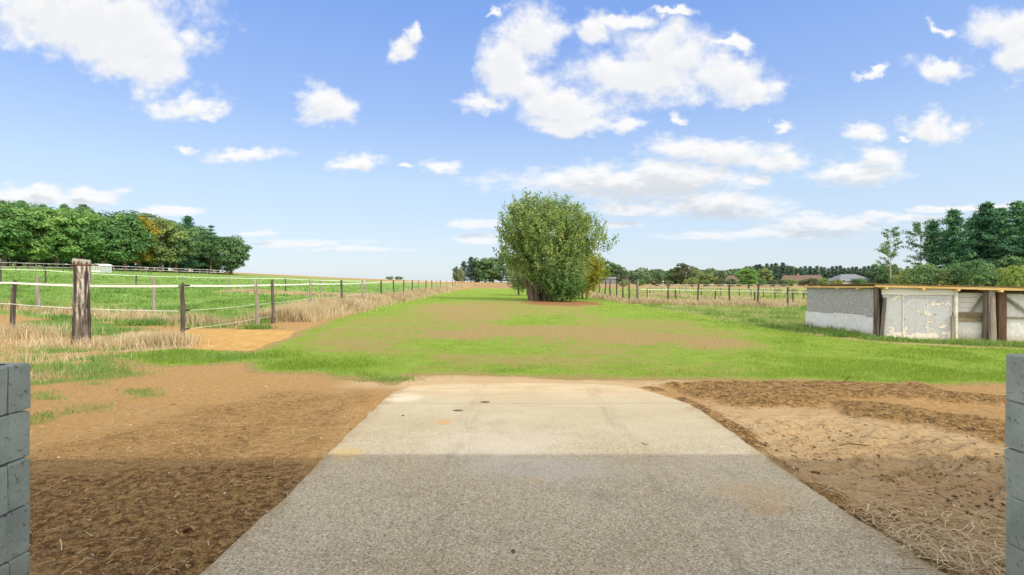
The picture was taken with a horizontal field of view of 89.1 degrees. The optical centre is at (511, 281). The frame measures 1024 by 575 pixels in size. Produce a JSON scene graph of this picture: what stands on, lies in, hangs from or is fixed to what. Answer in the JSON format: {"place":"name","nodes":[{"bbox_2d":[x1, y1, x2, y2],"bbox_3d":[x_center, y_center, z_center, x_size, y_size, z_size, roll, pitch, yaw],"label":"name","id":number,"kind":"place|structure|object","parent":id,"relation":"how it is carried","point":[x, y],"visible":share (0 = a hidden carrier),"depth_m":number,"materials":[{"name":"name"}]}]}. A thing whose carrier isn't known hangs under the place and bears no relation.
{"place":"outdoors","nodes":[
{"label":"outdoors","id":0,"kind":"place"},
{"bbox_2d":[0,283,806,381],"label":"dry grass","id":1,"kind":"structure","parent":0,"point":[313,310],"depth_m":17.84,"materials":[{"name":"plant"}]},
{"bbox_2d":[0,266,871,336],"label":"pasture grass","id":2,"kind":"structure","parent":0,"point":[775,316],"depth_m":27.82,"materials":[{"name":"green plant"}]},
{"bbox_2d":[0,263,1023,574],"bbox_3d":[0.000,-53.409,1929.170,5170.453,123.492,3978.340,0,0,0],"label":"ground","id":3,"kind":"structure","parent":0,"point":[184,399],"depth_m":5.88,"materials":[{"name":"brown soil"}]},
{"bbox_2d":[0,363,30,574],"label":"block wall","id":4,"kind":"structure","parent":3,"relation":"on","point":[15,393],"depth_m":2.17,"materials":[{"name":"concrete"}]},
{"bbox_2d":[0,249,35,265],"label":"understorey bush","id":5,"kind":"object","parent":3,"relation":"on","point":[11,259],"visible":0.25,"depth_m":101.74,"materials":[{"name":"green plant"}]},
{"bbox_2d":[0,201,43,265],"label":"oak tree","id":6,"kind":"object","parent":3,"relation":"on","point":[9,211],"visible":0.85,"depth_m":90.15,"materials":[{"name":"green plant"}]},
{"bbox_2d":[0,199,56,265],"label":"oak tree","id":7,"kind":"object","parent":3,"relation":"on","point":[5,202],"visible":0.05,"depth_m":105.49,"materials":[{"name":"green plant"}]},
{"bbox_2d":[10,255,53,266],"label":"understorey bush","id":8,"kind":"object","parent":3,"relation":"on","point":[37,261],"visible":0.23,"depth_m":105.04,"materials":[{"name":"green plant"}]},
{"bbox_2d":[0,204,69,267],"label":"oak tree","id":9,"kind":"object","parent":3,"relation":"on","point":[38,250],"visible":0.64,"depth_m":93.62,"materials":[{"name":"green plant"}]},
{"bbox_2d":[26,206,92,268],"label":"oak tree","id":10,"kind":"object","parent":3,"relation":"on","point":[57,253],"visible":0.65,"depth_m":96.99,"materials":[{"name":"green plant"}]},
{"bbox_2d":[39,256,79,266],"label":"understorey bush","id":11,"kind":"object","parent":3,"relation":"on","point":[60,263],"visible":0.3,"depth_m":109.54,"materials":[{"name":"green plant"}]},
{"bbox_2d":[59,207,98,267],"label":"oak tree","id":12,"kind":"object","parent":3,"relation":"on","point":[83,209],"visible":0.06,"depth_m":115.45,"materials":[{"name":"green plant"}]},
{"bbox_2d":[71,258,91,344],"bbox_3d":[-9.600,0.545,11.592,0.371,2.117,0.371,0,0,0],"label":"gate post","id":13,"kind":"object","parent":3,"relation":"on","point":[81,321],"visible":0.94,"depth_m":11.48,"materials":[{"name":"brown wood"}]},
{"bbox_2d":[46,210,120,258],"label":"oak tree","id":14,"kind":"object","parent":3,"relation":"on","point":[98,236],"visible":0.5,"depth_m":100.90,"materials":[{"name":"green plant"}]},
{"bbox_2d":[0,280,177,328],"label":"tape fence","id":15,"kind":"object","parent":3,"relation":"on","point":[14,283],"visible":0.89,"depth_m":13.97,"materials":[{"name":"white plastic"}]},
{"bbox_2d":[35,276,155,309],"bbox_3d":[-18.816,0.624,20.617,8.908,1.673,0.421,0,0,-3],"label":"wire fence","id":16,"kind":"object","parent":3,"relation":"on","point":[37,297],"visible":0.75,"depth_m":20.67,"materials":[{"name":"wood"}]},
{"bbox_2d":[91,264,112,272],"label":"field hut","id":17,"kind":"object","parent":3,"relation":"on","point":[103,268],"visible":0.79,"depth_m":85.42,"materials":[{"name":"white paint"}]},
{"bbox_2d":[80,216,134,263],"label":"oak tree","id":18,"kind":"object","parent":3,"relation":"on","point":[119,252],"visible":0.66,"depth_m":105.44,"materials":[{"name":"green plant"}]},
{"bbox_2d":[0,261,223,273],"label":"wood edge fence","id":19,"kind":"object","parent":3,"relation":"on","point":[63,267],"visible":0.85,"depth_m":79.10,"materials":[{"name":"brown wood"}]},
{"bbox_2d":[92,260,131,269],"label":"understorey bush","id":20,"kind":"object","parent":3,"relation":"on","point":[117,265],"visible":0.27,"depth_m":116.83,"materials":[{"name":"green plant"}]},
{"bbox_2d":[100,212,157,270],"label":"oak tree","id":21,"kind":"object","parent":3,"relation":"on","point":[138,244],"visible":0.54,"depth_m":109.57,"materials":[{"name":"green plant"}]},
{"bbox_2d":[118,259,151,270],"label":"understorey bush","id":22,"kind":"object","parent":3,"relation":"on","point":[143,264],"visible":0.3,"depth_m":120.76,"materials":[{"name":"green plant"}]},
{"bbox_2d":[116,210,158,267],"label":"oak tree","id":23,"kind":"object","parent":3,"relation":"on","point":[133,214],"visible":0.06,"depth_m":125.76,"materials":[{"name":"green plant"}]},
{"bbox_2d":[124,213,161,271],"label":"oak tree","id":24,"kind":"object","parent":3,"relation":"on","point":[143,218],"visible":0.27,"depth_m":113.66,"materials":[{"name":"yellow plant"}]},
{"bbox_2d":[141,261,173,270],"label":"understorey bush","id":25,"kind":"object","parent":3,"relation":"on","point":[166,263],"visible":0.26,"depth_m":126.24,"materials":[{"name":"green plant"}]},
{"bbox_2d":[143,217,188,271],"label":"oak tree","id":26,"kind":"object","parent":3,"relation":"on","point":[159,257],"visible":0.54,"depth_m":117.20,"materials":[{"name":"green plant"}]},
{"bbox_2d":[157,222,205,272],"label":"oak tree","id":27,"kind":"object","parent":3,"relation":"on","point":[189,247],"visible":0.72,"depth_m":121.41,"materials":[{"name":"green plant"}]},
{"bbox_2d":[165,259,198,272],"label":"understorey bush","id":28,"kind":"object","parent":3,"relation":"on","point":[181,269],"visible":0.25,"depth_m":130.31,"materials":[{"name":"green plant"}]},
{"bbox_2d":[0,268,366,293],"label":"paddock fence","id":29,"kind":"object","parent":3,"relation":"on","point":[45,270],"visible":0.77,"depth_m":39.55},
{"bbox_2d":[177,215,205,272],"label":"pine tree","id":30,"kind":"object","parent":3,"relation":"on","point":[186,225],"visible":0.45,"depth_m":127.56,"materials":[{"name":"green plant"}]},
{"bbox_2d":[189,230,212,272],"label":"oak tree","id":31,"kind":"object","parent":3,"relation":"on","point":[203,237],"visible":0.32,"depth_m":132.92,"materials":[{"name":"green plant"}]},
{"bbox_2d":[197,225,219,273],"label":"scots pine","id":32,"kind":"object","parent":3,"relation":"on","point":[210,237],"visible":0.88,"depth_m":129.74,"materials":[{"name":"green plant"}]},
{"bbox_2d":[193,258,224,272],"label":"understorey bush","id":33,"kind":"object","parent":3,"relation":"on","point":[204,268],"visible":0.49,"depth_m":134.80,"materials":[{"name":"green plant"}]},
{"bbox_2d":[199,235,234,273],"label":"oak tree","id":34,"kind":"object","parent":3,"relation":"on","point":[217,258],"visible":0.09,"depth_m":139.90,"materials":[{"name":"green plant"}]},
{"bbox_2d":[206,259,236,273],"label":"understorey bush","id":35,"kind":"object","parent":3,"relation":"on","point":[224,269],"visible":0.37,"depth_m":136.90,"materials":[{"name":"green plant"}]},
{"bbox_2d":[202,234,252,274],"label":"oak tree","id":36,"kind":"object","parent":3,"relation":"on","point":[240,249],"visible":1,"depth_m":129.03,"materials":[{"name":"green plant"}]},
{"bbox_2d":[180,279,467,334],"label":"tape fence","id":37,"kind":"object","parent":3,"relation":"on","point":[183,309],"visible":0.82,"depth_m":15.89,"materials":[{"name":"wood"}]},
{"bbox_2d":[452,266,462,281],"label":"copse tree","id":38,"kind":"object","parent":3,"relation":"on","point":[455,273],"visible":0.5,"depth_m":244.85,"materials":[{"name":"green plant"}]},
{"bbox_2d":[456,268,464,281],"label":"poplar tree","id":39,"kind":"object","parent":3,"relation":"on","point":[461,275],"visible":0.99,"depth_m":237.70,"materials":[{"name":"green plant"}]},
{"bbox_2d":[460,261,470,281],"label":"copse tree","id":40,"kind":"object","parent":3,"relation":"on","point":[463,266],"visible":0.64,"depth_m":249.63,"materials":[{"name":"green plant"}]},
{"bbox_2d":[465,257,476,281],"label":"copse tree","id":41,"kind":"object","parent":3,"relation":"on","point":[470,268],"visible":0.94,"depth_m":250.96,"materials":[{"name":"green plant"}]},
{"bbox_2d":[466,258,488,281],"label":"copse tree","id":42,"kind":"object","parent":3,"relation":"on","point":[475,262],"visible":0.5,"depth_m":252.10,"materials":[{"name":"green plant"}]},
{"bbox_2d":[475,257,498,282],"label":"copse tree","id":43,"kind":"object","parent":3,"relation":"on","point":[482,266],"visible":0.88,"depth_m":252.09,"materials":[{"name":"green plant"}]},
{"bbox_2d":[483,257,506,282],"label":"copse tree","id":44,"kind":"object","parent":3,"relation":"on","point":[492,272],"visible":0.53,"depth_m":255.21,"materials":[{"name":"green plant"}]},
{"bbox_2d":[494,254,507,282],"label":"copse tree","id":45,"kind":"object","parent":3,"relation":"on","point":[500,277],"visible":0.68,"depth_m":255.17,"materials":[{"name":"green plant"}]},
{"bbox_2d":[29,343,993,573],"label":"pebbles","id":46,"kind":"object","parent":3,"relation":"on","point":[347,425],"visible":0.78,"depth_m":3.51,"materials":[{"name":"stone"}]},
{"bbox_2d":[0,317,1023,425],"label":"green weeds","id":47,"kind":"object","parent":3,"relation":"on","point":[144,322],"visible":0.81,"depth_m":9.47,"materials":[{"name":"green plant"}]},
{"bbox_2d":[25,370,1005,574],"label":"straw litter","id":48,"kind":"object","parent":3,"relation":"on","point":[969,569],"visible":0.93,"depth_m":2.73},
{"bbox_2d":[503,263,535,294],"bbox_3d":[1.155,-0.573,52.029,3.866,4.334,4.288,0,0,-25],"label":"pale willow","id":49,"kind":"object","parent":3,"relation":"on","point":[518,284],"visible":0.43,"depth_m":51.46,"materials":[{"name":"green plant"}]},
{"bbox_2d":[492,187,618,300],"bbox_3d":[3.032,-2.623,38.171,8.468,8.493,6.328,0,0,-27],"label":"willow tree","id":50,"kind":"object","parent":3,"relation":"on","point":[531,242],"visible":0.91,"depth_m":36.85,"materials":[{"name":"green plant"}]},
{"bbox_2d":[534,259,589,301],"bbox_3d":[3.509,-0.080,35.981,3.405,3.368,3.571,0,0,-29],"label":"leafy shrub","id":51,"kind":"object","parent":3,"relation":"on","point":[567,286],"visible":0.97,"depth_m":35.38,"materials":[{"name":"green plant"}]},
{"bbox_2d":[199,383,946,574],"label":"concrete drive","id":52,"kind":"structure","parent":3,"relation":"on","point":[560,479],"depth_m":3.21,"materials":[{"name":"grey concrete"}]},
{"bbox_2d":[575,251,612,298],"bbox_3d":[6.076,-0.607,42.024,3.940,4.420,3.476,0,0,17],"label":"yellowing shrub","id":53,"kind":"object","parent":3,"relation":"on","point":[595,273],"visible":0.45,"depth_m":41.40,"materials":[{"name":"yellow plant"}]},
{"bbox_2d":[598,257,614,276],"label":"copse tree","id":54,"kind":"object","parent":3,"relation":"on","point":[606,263],"visible":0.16,"depth_m":247.79,"materials":[{"name":"green plant"}]},
{"bbox_2d":[599,277,616,283],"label":"garden shed","id":55,"kind":"structure","parent":3,"relation":"on","point":[612,280],"depth_m":233.00,"materials":[{"name":"stone"}]},
{"bbox_2d":[605,262,623,276],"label":"copse tree","id":56,"kind":"object","parent":3,"relation":"on","point":[617,266],"visible":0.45,"depth_m":245.94,"materials":[{"name":"green plant"}]},
{"bbox_2d":[594,280,638,300],"bbox_3d":[8.154,0.758,46.240,0.480,1.727,26.888,0,0,0],"label":"post fence","id":57,"kind":"object","parent":3,"relation":"on","point":[637,289],"visible":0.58,"depth_m":37.44,"materials":[{"name":"wood"}]},
{"bbox_2d":[613,267,628,281],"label":"copse tree","id":58,"kind":"object","parent":3,"relation":"on","point":[621,271],"visible":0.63,"depth_m":244.27,"materials":[{"name":"green plant"}]},
{"bbox_2d":[628,273,640,283],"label":"garden tree","id":59,"kind":"object","parent":3,"relation":"on","point":[632,279],"visible":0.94,"depth_m":229.34,"materials":[{"name":"green plant"}]},
{"bbox_2d":[649,279,663,285],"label":"garden bush","id":60,"kind":"object","parent":3,"relation":"on","point":[656,283],"visible":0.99,"depth_m":153.12,"materials":[{"name":"green plant"}]},
{"bbox_2d":[652,271,664,284],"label":"garden tree","id":61,"kind":"object","parent":3,"relation":"on","point":[659,275],"visible":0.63,"depth_m":224.52,"materials":[{"name":"green plant"}]},
{"bbox_2d":[663,269,679,283],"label":"garden tree","id":62,"kind":"object","parent":3,"relation":"on","point":[667,276],"visible":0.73,"depth_m":204.56,"materials":[{"name":"green plant"}]},
{"bbox_2d":[670,263,699,284],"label":"garden tree","id":63,"kind":"object","parent":3,"relation":"on","point":[682,275],"visible":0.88,"depth_m":199.23,"materials":[{"name":"green plant"}]},
{"bbox_2d":[683,277,699,285],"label":"garden bush","id":64,"kind":"object","parent":3,"relation":"on","point":[694,281],"visible":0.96,"depth_m":144.19,"materials":[{"name":"green plant"}]},
{"bbox_2d":[693,270,704,282],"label":"garden tree","id":65,"kind":"object","parent":3,"relation":"on","point":[701,277],"visible":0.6,"depth_m":208.85,"materials":[{"name":"green plant"}]},
{"bbox_2d":[703,272,717,282],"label":"garden tree","id":66,"kind":"object","parent":3,"relation":"on","point":[710,276],"visible":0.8,"depth_m":203.78,"materials":[{"name":"green plant"}]},
{"bbox_2d":[634,286,804,299],"bbox_3d":[17.705,1.026,47.005,2.402,1.009,27.257,0,0,-13],"label":"wire fence","id":67,"kind":"object","parent":3,"relation":"on","point":[720,291],"visible":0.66,"depth_m":43.46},
{"bbox_2d":[655,283,789,289],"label":"fence","id":68,"kind":"object","parent":3,"relation":"on","point":[706,284],"visible":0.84,"depth_m":87.93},
{"bbox_2d":[647,288,801,301],"bbox_3d":[14.501,1.015,34.462,11.676,1.042,1.389,0,0,44],"label":"fence","id":69,"kind":"object","parent":3,"relation":"on","point":[733,290],"visible":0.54,"depth_m":33.98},
{"bbox_2d":[648,283,803,305],"bbox_3d":[12.548,0.834,30.366,9.943,1.526,1.552,0,0,34],"label":"post fence","id":70,"kind":"object","parent":3,"relation":"on","point":[729,290],"visible":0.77,"depth_m":30.79,"materials":[{"name":"brown wood"}]},
{"bbox_2d":[721,279,737,285],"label":"garden bush","id":71,"kind":"object","parent":3,"relation":"on","point":[730,282],"visible":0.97,"depth_m":142.43,"materials":[{"name":"green plant"}]},
{"bbox_2d":[603,265,889,283],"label":"distant wood","id":72,"kind":"object","parent":3,"relation":"on","point":[645,272],"visible":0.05,"depth_m":345.76,"materials":[{"name":"green plant"}]},
{"bbox_2d":[734,267,760,288],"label":"round tree","id":73,"kind":"object","parent":3,"relation":"on","point":[748,280],"visible":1,"depth_m":97.72,"materials":[{"name":"green plant"}]},
{"bbox_2d":[756,268,774,285],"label":"garden tree","id":74,"kind":"object","parent":3,"relation":"on","point":[768,277],"visible":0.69,"depth_m":179.50,"materials":[{"name":"green plant"}]},
{"bbox_2d":[770,263,781,282],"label":"pine tree","id":75,"kind":"object","parent":3,"relation":"on","point":[775,273],"visible":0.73,"depth_m":259.30,"materials":[{"name":"green plant"}]},
{"bbox_2d":[778,262,790,277],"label":"pine tree","id":76,"kind":"object","parent":3,"relation":"on","point":[783,269],"visible":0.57,"depth_m":263.53,"materials":[{"name":"green plant"}]},
{"bbox_2d":[784,278,798,285],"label":"garden bush","id":77,"kind":"object","parent":3,"relation":"on","point":[793,282],"visible":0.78,"depth_m":153.97,"materials":[{"name":"green plant"}]},
{"bbox_2d":[780,274,806,284],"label":"house","id":78,"kind":"structure","parent":3,"relation":"on","point":[797,277],"depth_m":213.82,"materials":[{"name":"paint"}]},
{"bbox_2d":[802,278,820,285],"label":"garden bush","id":79,"kind":"object","parent":3,"relation":"on","point":[813,281],"visible":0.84,"depth_m":145.34,"materials":[{"name":"green plant"}]},
{"bbox_2d":[804,275,822,283],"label":"house","id":80,"kind":"structure","parent":3,"relation":"on","point":[812,276],"depth_m":218.88,"materials":[{"name":"brick"}]},
{"bbox_2d":[821,267,828,278],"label":"pine tree","id":81,"kind":"object","parent":3,"relation":"on","point":[824,271],"visible":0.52,"depth_m":261.40,"materials":[{"name":"green plant"}]},
{"bbox_2d":[826,266,836,277],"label":"pine tree","id":82,"kind":"object","parent":3,"relation":"on","point":[832,270],"visible":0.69,"depth_m":259.62,"materials":[{"name":"green plant"}]},
{"bbox_2d":[828,274,874,283],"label":"house","id":83,"kind":"structure","parent":3,"relation":"on","point":[845,278],"depth_m":175.68,"materials":[{"name":"paint"}]},
{"bbox_2d":[849,279,867,283],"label":"garden bush","id":84,"kind":"object","parent":3,"relation":"on","point":[855,281],"visible":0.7,"depth_m":143.51,"materials":[{"name":"green plant"}]},
{"bbox_2d":[864,264,889,283],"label":"garden tree","id":85,"kind":"object","parent":3,"relation":"on","point":[872,274],"visible":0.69,"depth_m":169.39,"materials":[{"name":"green plant"}]},
{"bbox_2d":[874,264,897,283],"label":"garden tree","id":86,"kind":"object","parent":3,"relation":"on","point":[880,277],"visible":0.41,"depth_m":164.77,"materials":[{"name":"green plant"}]},
{"bbox_2d":[874,226,903,278],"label":"birch tree","id":87,"kind":"object","parent":3,"relation":"on","point":[885,250],"visible":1,"depth_m":104.92,"materials":[{"name":"green plant"}]},
{"bbox_2d":[887,274,911,283],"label":"bush","id":88,"kind":"object","parent":3,"relation":"on","point":[893,279],"visible":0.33,"depth_m":99.89,"materials":[{"name":"green plant"}]},
{"bbox_2d":[802,284,1023,341],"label":"animal shelter","id":89,"kind":"object","parent":3,"relation":"on","point":[993,313],"visible":0.85,"depth_m":12.70,"materials":[{"name":"white wood"}]},
{"bbox_2d":[896,267,929,283],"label":"bush","id":90,"kind":"object","parent":3,"relation":"on","point":[901,278],"visible":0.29,"depth_m":94.81,"materials":[{"name":"green plant"}]},
{"bbox_2d":[901,218,940,264],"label":"birch tree","id":91,"kind":"object","parent":3,"relation":"on","point":[917,228],"visible":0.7,"depth_m":107.83,"materials":[{"name":"green plant"}]},
{"bbox_2d":[912,220,946,274],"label":"pine tree","id":92,"kind":"object","parent":3,"relation":"on","point":[931,253],"visible":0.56,"depth_m":103.68,"materials":[{"name":"green plant"}]},
{"bbox_2d":[904,263,955,284],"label":"bush","id":93,"kind":"object","parent":3,"relation":"on","point":[927,279],"visible":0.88,"depth_m":89.06,"materials":[{"name":"green plant"}]},
{"bbox_2d":[928,208,978,272],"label":"pine tree","id":94,"kind":"object","parent":3,"relation":"on","point":[954,232],"visible":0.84,"depth_m":99.24,"materials":[{"name":"green plant"}]},
{"bbox_2d":[936,270,972,285],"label":"bush","id":95,"kind":"object","parent":3,"relation":"on","point":[943,274],"visible":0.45,"depth_m":87.21,"materials":[{"name":"green plant"}]},
{"bbox_2d":[959,222,977,284],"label":"pine tree","id":96,"kind":"object","parent":3,"relation":"on","point":[967,227],"visible":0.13,"depth_m":107.47,"materials":[{"name":"green plant"}]},
{"bbox_2d":[945,258,998,285],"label":"bush","id":97,"kind":"object","parent":3,"relation":"on","point":[978,272],"visible":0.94,"depth_m":85.17,"materials":[{"name":"green plant"}]},
{"bbox_2d":[971,268,1005,285],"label":"bush","id":98,"kind":"object","parent":3,"relation":"on","point":[993,280],"visible":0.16,"depth_m":91.54,"materials":[{"name":"green plant"}]},
{"bbox_2d":[961,201,1021,269],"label":"pine tree","id":99,"kind":"object","parent":3,"relation":"on","point":[984,215],"visible":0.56,"depth_m":101.51,"materials":[{"name":"green plant"}]},
{"bbox_2d":[972,207,1023,269],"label":"pine tree","id":100,"kind":"object","parent":3,"relation":"on","point":[999,214],"visible":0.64,"depth_m":97.36,"materials":[{"name":"green plant"}]},
{"bbox_2d":[979,255,1023,285],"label":"bush","id":101,"kind":"object","parent":3,"relation":"on","point":[1014,259],"visible":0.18,"depth_m":94.59,"materials":[{"name":"green plant"}]},
{"bbox_2d":[995,265,1023,286],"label":"bush","id":102,"kind":"object","parent":3,"relation":"on","point":[1013,277],"visible":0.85,"depth_m":45.80,"materials":[{"name":"green plant"}]},
{"bbox_2d":[1001,200,1023,264],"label":"pine tree","id":103,"kind":"object","parent":3,"relation":"on","point":[1017,206],"visible":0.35,"depth_m":103.34,"materials":[{"name":"green plant"}]},
{"bbox_2d":[1004,353,1023,574],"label":"block wall","id":104,"kind":"structure","parent":3,"relation":"on","point":[1014,460],"depth_m":2.20,"materials":[{"name":"concrete"}]},
{"bbox_2d":[1007,209,1023,273],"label":"pine tree","id":105,"kind":"object","parent":3,"relation":"on","point":[1021,250],"visible":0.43,"depth_m":97.18,"materials":[{"name":"green plant"}]},
{"bbox_2d":[0,0,1023,281],"label":"sky","id":106,"kind":"structure","parent":0,"point":[365,139],"materials":[{"name":"blue"}]},
{"bbox_2d":[120,291,1023,383],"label":"field grass","id":107,"kind":"structure","parent":0,"point":[356,362],"depth_m":9.01,"materials":[{"name":"green plant"}]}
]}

